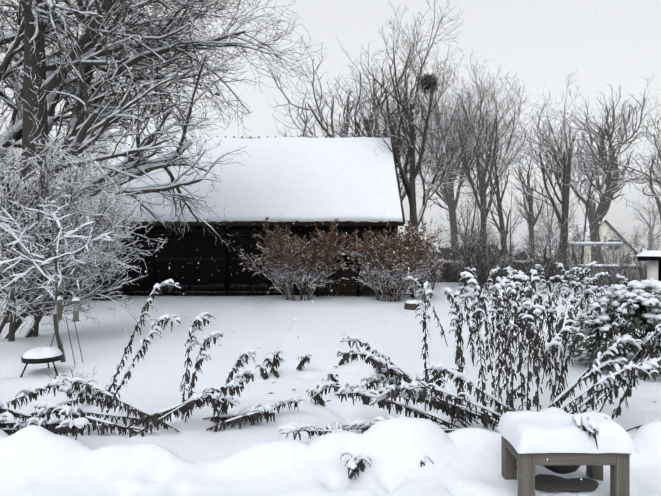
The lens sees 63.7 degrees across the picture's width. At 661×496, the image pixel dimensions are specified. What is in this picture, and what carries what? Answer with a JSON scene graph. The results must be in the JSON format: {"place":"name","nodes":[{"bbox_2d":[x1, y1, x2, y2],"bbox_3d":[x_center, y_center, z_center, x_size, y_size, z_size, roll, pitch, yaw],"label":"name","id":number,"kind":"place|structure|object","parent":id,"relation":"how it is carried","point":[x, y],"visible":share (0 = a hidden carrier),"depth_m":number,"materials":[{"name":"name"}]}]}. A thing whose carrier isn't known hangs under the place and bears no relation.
{"place":"outdoors","nodes":[
{"label":"outdoors","id":0,"kind":"place"},
{"bbox_2d":[86,137,402,222],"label":"snow-covered roof","id":1,"kind":"structure","parent":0,"point":[283,184],"depth_m":22.90,"materials":[{"name":"white snow"}]},
{"bbox_2d":[0,248,660,495],"bbox_3d":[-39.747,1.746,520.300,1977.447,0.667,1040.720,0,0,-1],"label":"snow ground","id":2,"kind":"structure","parent":0,"point":[263,458],"depth_m":6.57,"materials":[{"name":"white snow"}]},
{"bbox_2d":[1,138,50,254],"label":"tree","id":3,"kind":"object","parent":2,"relation":"on","point":[13,168],"visible":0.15,"depth_m":43.75,"materials":[{"name":"grey plant"}]},
{"bbox_2d":[20,346,63,377],"bbox_3d":[-4.428,1.752,8.199,0.579,0.432,0.593,0,0,-1],"label":"fire bowl","id":4,"kind":"object","parent":2,"relation":"on","point":[43,354],"visible":0.94,"depth_m":8.02,"materials":[{"name":"black metal"}]},
{"bbox_2d":[3,148,100,242],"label":"tree","id":5,"kind":"object","parent":2,"relation":"on","point":[64,178],"visible":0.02,"depth_m":45.90,"materials":[{"name":"grey plant"}]},
{"bbox_2d":[0,193,113,361],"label":"small tree","id":6,"kind":"object","parent":2,"relation":"on","point":[55,285],"visible":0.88,"depth_m":8.77,"materials":[{"name":"grey plant"}]},
{"bbox_2d":[57,296,62,319],"bbox_3d":[-4.653,0.944,9.129,0.107,0.608,0.110,0,0,-1],"label":"bird feeder","id":7,"kind":"object","parent":6,"relation":"attached to","point":[59,308],"visible":0.92,"depth_m":9.10,"materials":[{"name":"wood"}]},
{"bbox_2d":[71,297,80,321],"bbox_3d":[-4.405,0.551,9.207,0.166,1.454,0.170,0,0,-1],"label":"bird feeder","id":8,"kind":"object","parent":6,"relation":"attached to","point":[75,302],"visible":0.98,"depth_m":9.17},
{"bbox_2d":[0,378,114,439],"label":"goldenrod plant","id":9,"kind":"object","parent":2,"relation":"on","point":[66,426],"visible":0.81,"depth_m":5.92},
{"bbox_2d":[0,258,122,299],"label":"hedge","id":10,"kind":"object","parent":2,"relation":"on","point":[98,282],"visible":0.04,"depth_m":19.80,"materials":[{"name":"grey plant"}]},
{"bbox_2d":[50,286,82,363],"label":"garden stakes","id":11,"kind":"object","parent":2,"relation":"on","point":[68,331],"visible":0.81,"depth_m":8.86,"materials":[{"name":"grey wood"}]},
{"bbox_2d":[46,367,96,386],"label":"twigs","id":12,"kind":"object","parent":2,"relation":"on","point":[55,377],"visible":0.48,"depth_m":7.62,"materials":[{"name":"grey plant"}]},
{"bbox_2d":[0,46,166,341],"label":"small snow laden tree","id":13,"kind":"object","parent":2,"relation":"on","point":[39,227],"visible":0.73,"depth_m":10.44,"materials":[{"name":"white snow"}]},
{"bbox_2d":[67,251,104,296],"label":"undergrowth shrub twigs","id":14,"kind":"object","parent":2,"relation":"on","point":[82,285],"visible":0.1,"depth_m":18.99,"materials":[{"name":"grey plant"}]},
{"bbox_2d":[73,138,119,203],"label":"tree","id":15,"kind":"object","parent":2,"relation":"on","point":[104,169],"visible":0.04,"depth_m":43.99,"materials":[{"name":"grey plant"}]},
{"bbox_2d":[0,0,234,221],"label":"old tree","id":16,"kind":"object","parent":2,"relation":"on","point":[120,113],"visible":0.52,"depth_m":14.06,"materials":[{"name":"grey plant"}]},
{"bbox_2d":[6,279,304,437],"bbox_3d":[-1.810,1.190,5.799,3.027,1.671,0.879,0,0,-1],"label":"goldenrod plant","id":17,"kind":"object","parent":2,"relation":"on","point":[254,412],"visible":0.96,"depth_m":5.80,"materials":[{"name":"plant"}]},
{"bbox_2d":[0,0,320,315],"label":"old tree","id":18,"kind":"object","parent":2,"relation":"on","point":[156,43],"visible":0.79,"depth_m":16.20,"materials":[{"name":"grey plant"}]},
{"bbox_2d":[96,226,397,295],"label":"barn walls","id":19,"kind":"structure","parent":2,"relation":"on","point":[189,245],"depth_m":21.59,"materials":[{"name":"black wood"}]},
{"bbox_2d":[154,234,268,284],"bbox_3d":[-4.806,0.500,21.532,4.650,2.050,0.014,0,0,-1],"label":"barn door ironwork","id":20,"kind":"object","parent":19,"relation":"attached to","point":[219,235],"visible":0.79,"depth_m":21.53,"materials":[{"name":"black metal"}]},
{"bbox_2d":[89,136,405,225],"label":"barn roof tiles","id":21,"kind":"object","parent":19,"relation":"on","point":[299,223],"visible":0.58,"depth_m":21.26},
{"bbox_2d":[123,230,387,292],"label":"barn wall boards","id":22,"kind":"object","parent":19,"relation":"attached to","point":[210,259],"visible":0.79,"depth_m":21.54,"materials":[{"name":"black wood"}]},
{"bbox_2d":[0,243,567,282],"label":"hedge row","id":23,"kind":"object","parent":2,"relation":"on","point":[447,275],"visible":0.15,"depth_m":29.51,"materials":[{"name":"grey plant"}]},
{"bbox_2d":[237,217,359,300],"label":"leafy bush twigs","id":24,"kind":"object","parent":2,"relation":"on","point":[291,257],"visible":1,"depth_m":19.35,"materials":[{"name":"brown plant"}]},
{"bbox_2d":[316,251,359,296],"bbox_3d":[0.281,1.043,21.254,1.965,1.814,0.912,0,0,-1],"label":"firewood shelter","id":25,"kind":"object","parent":2,"relation":"on","point":[358,287],"visible":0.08,"depth_m":20.98,"materials":[{"name":"brown wood"}]},
{"bbox_2d":[318,264,376,295],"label":"firewood logs","id":26,"kind":"object","parent":2,"relation":"on","point":[346,283],"visible":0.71,"depth_m":21.08,"materials":[{"name":"brown wood"}]},
{"bbox_2d":[255,350,446,408],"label":"dead stems on lawn","id":27,"kind":"object","parent":2,"relation":"on","point":[439,381],"visible":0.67,"depth_m":7.94,"materials":[{"name":"plant"}]},
{"bbox_2d":[253,29,460,192],"bbox_3d":[1.494,-5.918,30.970,9.166,16.162,14.389,0,0,-30],"label":"tree","id":28,"kind":"object","parent":2,"relation":"on","point":[345,128],"visible":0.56,"depth_m":30.87,"materials":[{"name":"plant"}]},
{"bbox_2d":[62,314,655,403],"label":"fallen leaves on snow","id":29,"kind":"object","parent":2,"relation":"on","point":[357,395],"visible":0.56,"depth_m":7.96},
{"bbox_2d":[313,62,461,200],"bbox_3d":[3.199,-5.296,35.346,9.700,14.823,8.652,0,0,40],"label":"tree","id":30,"kind":"object","parent":2,"relation":"on","point":[403,195],"visible":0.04,"depth_m":34.60,"materials":[{"name":"plant"}]},
{"bbox_2d":[419,73,438,94],"bbox_3d":[6.064,-10.100,32.949,1.416,1.396,1.365,0,0,-35],"label":"mistletoe clump","id":31,"kind":"object","parent":30,"relation":"attached to","point":[427,87],"visible":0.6,"depth_m":32.67,"materials":[{"name":"plant"}]},
{"bbox_2d":[340,215,441,301],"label":"leafy bush twigs","id":32,"kind":"object","parent":2,"relation":"on","point":[413,253],"visible":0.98,"depth_m":18.99,"materials":[{"name":"brown plant"}]},
{"bbox_2d":[389,281,413,296],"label":"wooden steps","id":33,"kind":"structure","parent":2,"relation":"on","point":[406,293],"depth_m":20.91,"materials":[{"name":"wood"}]},
{"bbox_2d":[404,300,419,309],"bbox_3d":[2.639,1.877,17.104,0.449,0.373,0.445,0,0,-40],"label":"wooden box","id":34,"kind":"object","parent":2,"relation":"on","point":[410,304],"visible":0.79,"depth_m":16.95,"materials":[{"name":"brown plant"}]},
{"bbox_2d":[340,0,498,289],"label":"tree","id":35,"kind":"object","parent":2,"relation":"on","point":[409,186],"visible":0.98,"depth_m":24.46,"materials":[{"name":"plant"}]},
{"bbox_2d":[403,247,446,298],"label":"small leafy bush twigs","id":36,"kind":"object","parent":2,"relation":"on","point":[437,267],"visible":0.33,"depth_m":20.42,"materials":[{"name":"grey plant"}]},
{"bbox_2d":[416,217,446,292],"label":"shrub twigs","id":37,"kind":"object","parent":2,"relation":"on","point":[431,248],"visible":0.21,"depth_m":23.17,"materials":[{"name":"brown plant"}]},
{"bbox_2d":[389,42,513,250],"bbox_3d":[8.761,-6.516,40.219,9.532,17.306,9.164,0,0,-1],"label":"tree","id":38,"kind":"object","parent":2,"relation":"on","point":[452,203],"visible":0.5,"depth_m":39.54,"materials":[{"name":"grey plant"}]},
{"bbox_2d":[436,223,475,285],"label":"shrub twigs","id":39,"kind":"object","parent":2,"relation":"on","point":[453,260],"visible":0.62,"depth_m":27.03,"materials":[{"name":"brown plant"}]},
{"bbox_2d":[440,223,481,286],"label":"shrub twigs","id":40,"kind":"object","parent":2,"relation":"on","point":[462,257],"visible":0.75,"depth_m":24.59,"materials":[{"name":"brown plant"}]},
{"bbox_2d":[448,188,482,269],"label":"young tree","id":41,"kind":"object","parent":2,"relation":"on","point":[464,221],"visible":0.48,"depth_m":27.91,"materials":[{"name":"plant"}]},
{"bbox_2d":[438,188,495,247],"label":"tree","id":42,"kind":"object","parent":2,"relation":"on","point":[464,214],"visible":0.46,"depth_m":89.85,"materials":[{"name":"grey plant"}]},
{"bbox_2d":[278,269,660,479],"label":"goldenrod plant","id":43,"kind":"object","parent":2,"relation":"on","point":[417,388],"visible":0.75,"depth_m":5.64,"materials":[{"name":"plant"}]},
{"bbox_2d":[455,225,493,284],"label":"shrub twigs","id":44,"kind":"object","parent":2,"relation":"on","point":[468,251],"visible":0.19,"depth_m":26.10,"materials":[{"name":"plant"}]},
{"bbox_2d":[456,166,495,283],"bbox_3d":[7.326,-0.977,26.822,1.909,6.173,1.308,0,0,-10],"label":"young tree","id":45,"kind":"object","parent":2,"relation":"on","point":[475,212],"visible":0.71,"depth_m":26.75,"materials":[{"name":"grey plant"}]},
{"bbox_2d":[455,218,501,287],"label":"shrub twigs","id":46,"kind":"object","parent":2,"relation":"on","point":[478,238],"visible":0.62,"depth_m":24.99,"materials":[{"name":"brown plant"}]},
{"bbox_2d":[460,221,498,275],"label":"shrub twigs","id":47,"kind":"object","parent":2,"relation":"on","point":[483,246],"visible":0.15,"depth_m":28.19,"materials":[{"name":"plant"}]},
{"bbox_2d":[469,188,490,282],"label":"young tree","id":48,"kind":"object","parent":2,"relation":"on","point":[478,223],"visible":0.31,"depth_m":27.24,"materials":[{"name":"grey plant"}]},
{"bbox_2d":[423,56,545,257],"bbox_3d":[10.129,-5.631,35.610,7.673,15.523,7.637,0,0,11],"label":"tree","id":49,"kind":"object","parent":2,"relation":"on","point":[483,185],"visible":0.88,"depth_m":34.28,"materials":[{"name":"plant"}]},
{"bbox_2d":[454,209,517,287],"bbox_3d":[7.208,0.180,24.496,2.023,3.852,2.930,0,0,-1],"label":"shrub twigs","id":50,"kind":"object","parent":2,"relation":"on","point":[479,256],"visible":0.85,"depth_m":24.49,"materials":[{"name":"brown plant"}]},
{"bbox_2d":[480,143,521,257],"bbox_3d":[9.783,-2.051,30.727,2.380,8.350,2.298,0,0,23],"label":"tree","id":51,"kind":"object","parent":2,"relation":"on","point":[497,192],"visible":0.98,"depth_m":30.86,"materials":[{"name":"grey plant"}]},
{"bbox_2d":[484,226,522,277],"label":"shrub twigs","id":52,"kind":"object","parent":2,"relation":"on","point":[506,254],"visible":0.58,"depth_m":26.48,"materials":[{"name":"plant"}]},
{"bbox_2d":[499,184,536,266],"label":"young tree","id":53,"kind":"object","parent":2,"relation":"on","point":[514,222],"visible":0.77,"depth_m":27.60,"materials":[{"name":"plant"}]},
{"bbox_2d":[497,227,543,279],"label":"shrub twigs","id":54,"kind":"object","parent":2,"relation":"on","point":[515,256],"visible":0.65,"depth_m":27.03,"materials":[{"name":"plant"}]},
{"bbox_2d":[507,148,544,259],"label":"tree","id":55,"kind":"object","parent":2,"relation":"on","point":[530,218],"visible":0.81,"depth_m":36.87,"materials":[{"name":"grey plant"}]},
{"bbox_2d":[518,247,542,284],"bbox_3d":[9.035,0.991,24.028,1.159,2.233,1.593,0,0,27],"label":"shrub twigs","id":56,"kind":"object","parent":2,"relation":"on","point":[531,264],"visible":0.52,"depth_m":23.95,"materials":[{"name":"grey plant"}]},
{"bbox_2d":[402,261,660,411],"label":"goldenrod plant","id":57,"kind":"object","parent":2,"relation":"on","point":[564,319],"visible":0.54,"depth_m":8.23,"materials":[{"name":"grey plant"}]},
{"bbox_2d":[510,211,568,292],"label":"shrub twigs","id":58,"kind":"object","parent":2,"relation":"on","point":[545,259],"visible":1,"depth_m":22.89,"materials":[{"name":"plant"}]},
{"bbox_2d":[521,228,558,285],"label":"shrub twigs","id":59,"kind":"object","parent":2,"relation":"on","point":[537,252],"visible":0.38,"depth_m":27.12,"materials":[{"name":"brown plant"}]},
{"bbox_2d":[503,69,593,265],"bbox_3d":[12.772,-4.215,31.167,5.023,12.711,7.325,0,0,28],"label":"tree","id":60,"kind":"object","parent":2,"relation":"on","point":[565,168],"visible":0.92,"depth_m":30.25,"materials":[{"name":"plant"}]},
{"bbox_2d":[518,120,580,279],"bbox_3d":[11.577,-2.329,28.331,2.289,8.869,3.818,0,0,-32],"label":"young tree","id":61,"kind":"object","parent":2,"relation":"on","point":[553,206],"visible":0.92,"depth_m":27.91,"materials":[{"name":"plant"}]},
{"bbox_2d":[529,242,572,289],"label":"shrub twigs","id":62,"kind":"object","parent":2,"relation":"on","point":[555,259],"visible":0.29,"depth_m":24.86,"materials":[{"name":"plant"}]},
{"bbox_2d":[519,184,583,238],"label":"tree","id":63,"kind":"object","parent":2,"relation":"on","point":[542,220],"visible":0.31,"depth_m":99.39,"materials":[{"name":"grey plant"}]},
{"bbox_2d":[538,179,564,276],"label":"young tree","id":64,"kind":"object","parent":2,"relation":"on","point":[547,210],"visible":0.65,"depth_m":29.22,"materials":[{"name":"grey plant"}]},
{"bbox_2d":[495,410,639,495],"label":"garden table","id":65,"kind":"object","parent":2,"relation":"on","point":[563,442],"visible":0.92,"depth_m":3.71,"materials":[{"name":"grey wood"}]},
{"bbox_2d":[543,213,592,274],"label":"shrub twigs","id":66,"kind":"object","parent":2,"relation":"on","point":[567,238],"visible":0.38,"depth_m":27.19,"materials":[{"name":"plant"}]},
{"bbox_2d":[545,227,595,287],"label":"shrub twigs","id":67,"kind":"object","parent":2,"relation":"on","point":[577,252],"visible":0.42,"depth_m":24.66,"materials":[{"name":"grey plant"}]},
{"bbox_2d":[553,215,592,272],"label":"shrub twigs","id":68,"kind":"object","parent":2,"relation":"on","point":[572,248],"visible":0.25,"depth_m":27.65,"materials":[{"name":"brown plant"}]},
{"bbox_2d":[552,230,595,291],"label":"shrub twigs","id":69,"kind":"object","parent":2,"relation":"on","point":[575,263],"visible":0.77,"depth_m":22.52,"materials":[{"name":"plant"}]},
{"bbox_2d":[561,246,591,262],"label":"shrub twigs","id":70,"kind":"object","parent":2,"relation":"on","point":[579,254],"visible":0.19,"depth_m":27.36,"materials":[{"name":"plant"}]},
{"bbox_2d":[497,70,660,263],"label":"tree","id":71,"kind":"object","parent":2,"relation":"on","point":[608,193],"visible":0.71,"depth_m":42.24,"materials":[{"name":"grey plant"}]},
{"bbox_2d":[536,219,637,263],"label":"house","id":72,"kind":"structure","parent":2,"relation":"on","point":[605,223],"depth_m":60.17,"materials":[{"name":"white"}]},
{"bbox_2d":[571,147,604,263],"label":"young tree","id":73,"kind":"object","parent":2,"relation":"on","point":[585,214],"visible":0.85,"depth_m":27.30,"materials":[{"name":"grey plant"}]},
{"bbox_2d":[568,242,623,290],"bbox_3d":[11.961,0.901,23.989,2.449,2.298,0.130,0,0,-1],"label":"galvanised pole frame","id":74,"kind":"object","parent":2,"relation":"on","point":[620,244],"visible":0.58,"depth_m":23.94,"materials":[{"name":"metal"}]},
{"bbox_2d":[565,218,640,279],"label":"shrub twigs","id":75,"kind":"object","parent":2,"relation":"on","point":[611,253],"visible":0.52,"depth_m":26.43,"materials":[{"name":"brown plant"}]},
{"bbox_2d":[566,266,646,287],"bbox_3d":[18.717,1.535,26.050,14.223,1.231,0.350,0,0,-1],"label":"hedge","id":76,"kind":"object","parent":2,"relation":"on","point":[592,273],"depth_m":25.83,"materials":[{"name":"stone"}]},
{"bbox_2d":[567,264,641,265],"bbox_3d":[18.705,0.859,26.050,14.307,0.118,0.459,0,0,-1],"label":"wall snow coping","id":77,"kind":"object","parent":76,"relation":"on","point":[606,265],"visible":0.21,"depth_m":25.85,"materials":[{"name":"white snow"}]},
{"bbox_2d":[587,225,626,263],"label":"shrub twigs","id":78,"kind":"object","parent":2,"relation":"on","point":[610,241],"visible":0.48,"depth_m":28.68,"materials":[{"name":"plant"}]},
{"bbox_2d":[584,225,632,284],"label":"shrub twigs","id":79,"kind":"object","parent":2,"relation":"on","point":[602,267],"visible":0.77,"depth_m":23.17,"materials":[{"name":"plant"}]},
{"bbox_2d":[565,279,660,380],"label":"evergreen shrub","id":80,"kind":"object","parent":2,"relation":"on","point":[649,291],"visible":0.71,"depth_m":8.39,"materials":[{"name":"green plant"}]},
{"bbox_2d":[599,105,660,219],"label":"tree","id":81,"kind":"object","parent":2,"relation":"on","point":[650,178],"visible":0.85,"depth_m":40.08,"materials":[{"name":"grey plant"}]},
{"bbox_2d":[611,232,655,286],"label":"shrub twigs","id":82,"kind":"object","parent":2,"relation":"on","point":[628,267],"visible":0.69,"depth_m":23.06,"materials":[{"name":"plant"}]},
{"bbox_2d":[614,224,655,263],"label":"shrub twigs","id":83,"kind":"object","parent":2,"relation":"on","point":[635,244],"visible":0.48,"depth_m":27.76,"materials":[{"name":"plant"}]},
{"bbox_2d":[616,236,660,279],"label":"shrub twigs","id":84,"kind":"object","parent":2,"relation":"on","point":[641,263],"visible":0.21,"depth_m":25.30,"materials":[{"name":"grey plant"}]},
{"bbox_2d":[625,194,660,250],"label":"tree","id":85,"kind":"object","parent":2,"relation":"on","point":[649,214],"visible":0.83,"depth_m":95.27,"materials":[{"name":"grey plant"}]},
{"bbox_2d":[628,241,660,281],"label":"shrub twigs","id":86,"kind":"object","parent":2,"relation":"on","point":[636,274],"visible":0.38,"depth_m":24.47,"materials":[{"name":"grey plant"}]},
{"bbox_2d":[629,225,660,279],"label":"shrub twigs","id":87,"kind":"object","parent":2,"relation":"on","point":[654,242],"visible":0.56,"depth_m":22.48,"materials":[{"name":"plant"}]},
{"bbox_2d":[638,256,660,280],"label":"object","id":88,"kind":"structure","parent":2,"relation":"on","point":[651,258],"depth_m":12.86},
{"bbox_2d":[0,0,660,495],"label":"falling snowflakes","id":89,"kind":"object","parent":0,"point":[312,192],"visible":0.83,"depth_m":3.35,"materials":[{"name":"white"}]},
{"bbox_2d":[0,0,660,247],"label":"sky","id":90,"kind":"structure","parent":0,"point":[537,54],"materials":[{"name":"white"}]},
{"bbox_2d":[636,250,660,255],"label":"snow","id":91,"kind":"structure","parent":0,"point":[650,253],"depth_m":12.88,"materials":[{"name":"white snow"}]},
{"bbox_2d":[647,261,657,325],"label":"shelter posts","id":92,"kind":"object","parent":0,"point":[652,269],"depth_m":12.90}
]}

